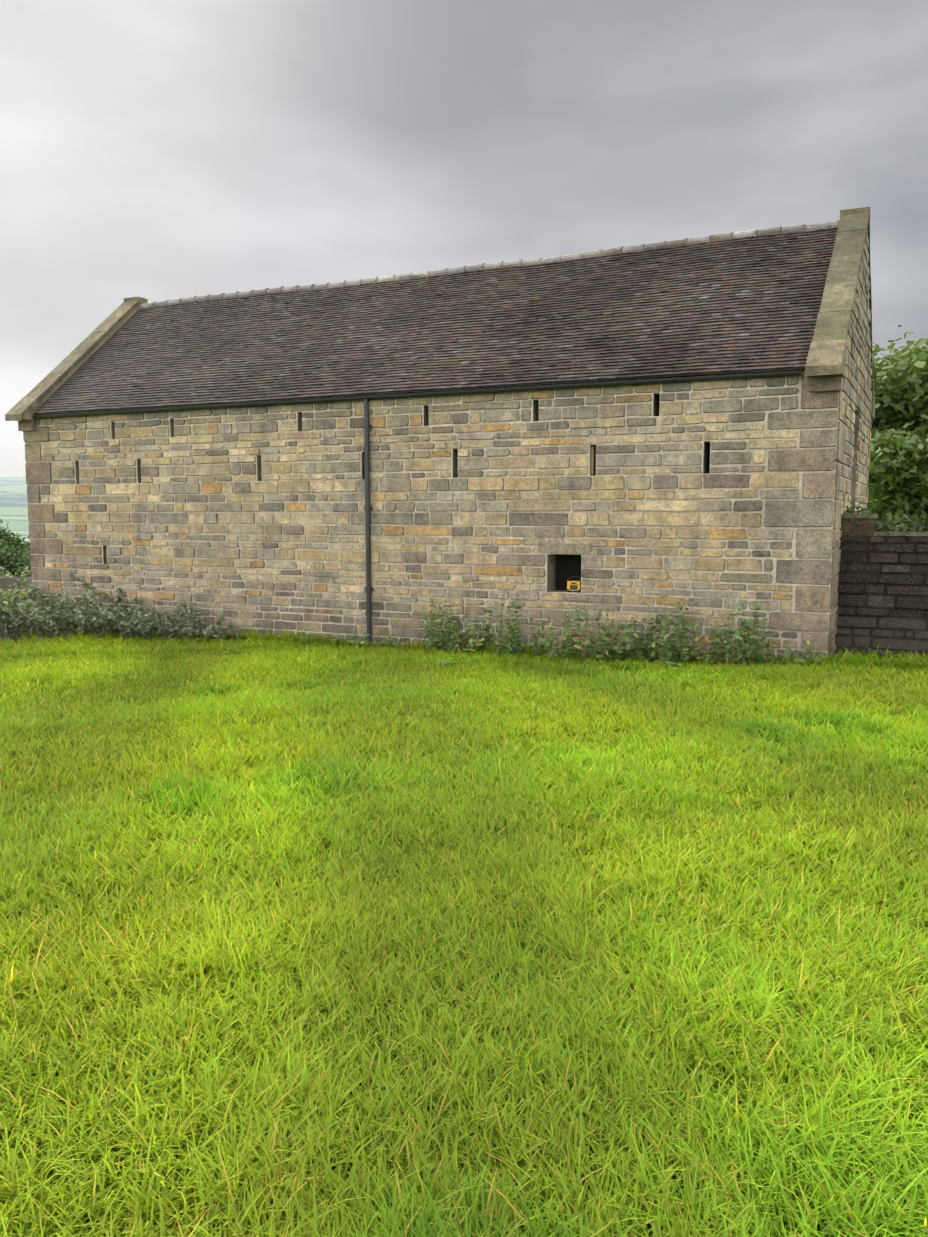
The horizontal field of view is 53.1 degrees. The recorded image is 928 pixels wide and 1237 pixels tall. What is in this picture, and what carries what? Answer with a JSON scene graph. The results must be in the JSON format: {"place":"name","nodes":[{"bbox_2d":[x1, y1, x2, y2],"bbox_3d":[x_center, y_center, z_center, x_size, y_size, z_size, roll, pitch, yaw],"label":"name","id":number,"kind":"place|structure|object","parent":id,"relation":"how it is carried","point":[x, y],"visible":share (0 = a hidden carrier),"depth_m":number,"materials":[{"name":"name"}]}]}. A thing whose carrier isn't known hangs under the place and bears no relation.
{"place":"outdoors","nodes":[
{"label":"outdoors","id":0,"kind":"place"},
{"bbox_2d":[0,588,31,600],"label":"rank grass","id":1,"kind":"structure","parent":0,"point":[5,592],"depth_m":44.13,"materials":[{"name":"green plant"}]},
{"bbox_2d":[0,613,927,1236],"bbox_3d":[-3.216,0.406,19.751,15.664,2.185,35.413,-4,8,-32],"label":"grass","id":2,"kind":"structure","parent":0,"point":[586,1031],"depth_m":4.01,"materials":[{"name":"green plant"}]},
{"bbox_2d":[0,476,927,1236],"bbox_3d":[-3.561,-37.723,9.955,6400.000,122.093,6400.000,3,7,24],"label":"ground","id":3,"kind":"structure","parent":0,"point":[14,502],"depth_m":7.53,"materials":[{"name":"green plant"}]},
{"bbox_2d":[0,519,30,569],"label":"bush","id":4,"kind":"object","parent":3,"relation":"on","point":[8,537],"visible":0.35,"depth_m":61.64,"materials":[{"name":"green plant"}]},
{"bbox_2d":[0,536,31,577],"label":"hedge","id":5,"kind":"object","parent":3,"relation":"on","point":[15,563],"visible":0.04,"depth_m":50.53,"materials":[{"name":"green plant"}]},
{"bbox_2d":[0,577,31,590],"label":"dry stone wall","id":6,"kind":"structure","parent":3,"relation":"on","point":[4,584],"depth_m":46.63,"materials":[{"name":"grey stone"}]},
{"bbox_2d":[11,532,29,568],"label":"valley hedge","id":7,"kind":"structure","parent":3,"relation":"on","point":[28,545],"depth_m":155.59,"materials":[{"name":"green plant"}]},
{"bbox_2d":[0,566,246,642],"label":"shrubs","id":8,"kind":"object","parent":3,"relation":"on","point":[86,616],"visible":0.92,"depth_m":19.97,"materials":[{"name":"green plant"}]},
{"bbox_2d":[224,641,396,650],"bbox_3d":[-3.112,0.572,18.690,3.889,0.122,0.499,2,7,18],"label":"dock","id":9,"kind":"object","parent":3,"relation":"on","point":[310,645],"visible":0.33,"depth_m":18.67,"materials":[{"name":"green plant"}]},
{"bbox_2d":[23,231,871,660],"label":"barn walls","id":10,"kind":"structure","parent":3,"relation":"on","point":[707,503],"depth_m":17.89,"materials":[{"name":"beige stone"}]},
{"bbox_2d":[32,370,801,643],"bbox_3d":[-2.733,-1.939,19.062,18.020,5.044,0.216,3,7,24],"label":"gutter and downpipe","id":11,"kind":"object","parent":10,"relation":"attached to","point":[368,508],"visible":0.96,"depth_m":18.51,"materials":[{"name":"black metal"}]},
{"bbox_2d":[33,220,839,414],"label":"barn roof","id":12,"kind":"structure","parent":10,"relation":"on","point":[746,301],"depth_m":19.12,"materials":[{"name":"stone"}]},
{"bbox_2d":[5,207,874,430],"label":"barn gable copings","id":13,"kind":"object","parent":10,"relation":"on","point":[825,368],"visible":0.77,"depth_m":16.93,"materials":[{"name":"beige stone"}]},
{"bbox_2d":[567,576,580,591],"bbox_3d":[2.086,-0.665,17.427,0.248,0.321,0.198,3,7,24],"label":"site radio","id":14,"kind":"object","parent":10,"relation":"on","point":[572,585],"visible":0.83,"depth_m":17.36,"materials":[{"name":"yellow plastic"}]},
{"bbox_2d":[428,659,474,665],"bbox_3d":[-0.204,0.751,15.633,0.870,0.133,0.480,-3,7,-25],"label":"dock","id":15,"kind":"object","parent":3,"relation":"on","point":[443,662],"visible":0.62,"depth_m":15.62,"materials":[{"name":"green plant"}]},
{"bbox_2d":[332,591,836,665],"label":"weeds","id":16,"kind":"object","parent":3,"relation":"on","point":[741,645],"visible":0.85,"depth_m":16.29,"materials":[{"name":"green plant"}]},
{"bbox_2d":[656,660,685,668],"bbox_3d":[3.418,0.752,15.310,0.528,0.117,0.492,3,7,24],"label":"dock","id":17,"kind":"object","parent":3,"relation":"on","point":[671,663],"visible":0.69,"depth_m":15.29,"materials":[{"name":"green plant"}]},
{"bbox_2d":[834,514,927,657],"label":"garden wall","id":18,"kind":"structure","parent":3,"relation":"on","point":[882,602],"depth_m":16.13,"materials":[{"name":"stone"}]},
{"bbox_2d":[841,500,927,534],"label":"wall weeds","id":19,"kind":"object","parent":18,"relation":"on","point":[919,527],"visible":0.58,"depth_m":16.11,"materials":[{"name":"green plant"}]},
{"bbox_2d":[873,649,899,661],"bbox_3d":[7.144,0.671,15.676,0.386,0.298,0.386,-2,7,-21],"label":"dock","id":20,"kind":"object","parent":3,"relation":"on","point":[889,655],"visible":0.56,"depth_m":15.61,"materials":[{"name":"green plant"}]},
{"bbox_2d":[866,325,927,528],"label":"foliage","id":21,"kind":"object","parent":3,"relation":"on","point":[900,384],"visible":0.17,"depth_m":34.95,"materials":[{"name":"green plant"}]},
{"bbox_2d":[867,419,927,530],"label":"foliage","id":22,"kind":"object","parent":3,"relation":"on","point":[894,494],"visible":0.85,"depth_m":32.39,"materials":[{"name":"green plant"}]},
{"bbox_2d":[0,0,927,476],"label":"sky","id":23,"kind":"structure","parent":0,"point":[152,150],"materials":[{"name":"grey"}]}
]}

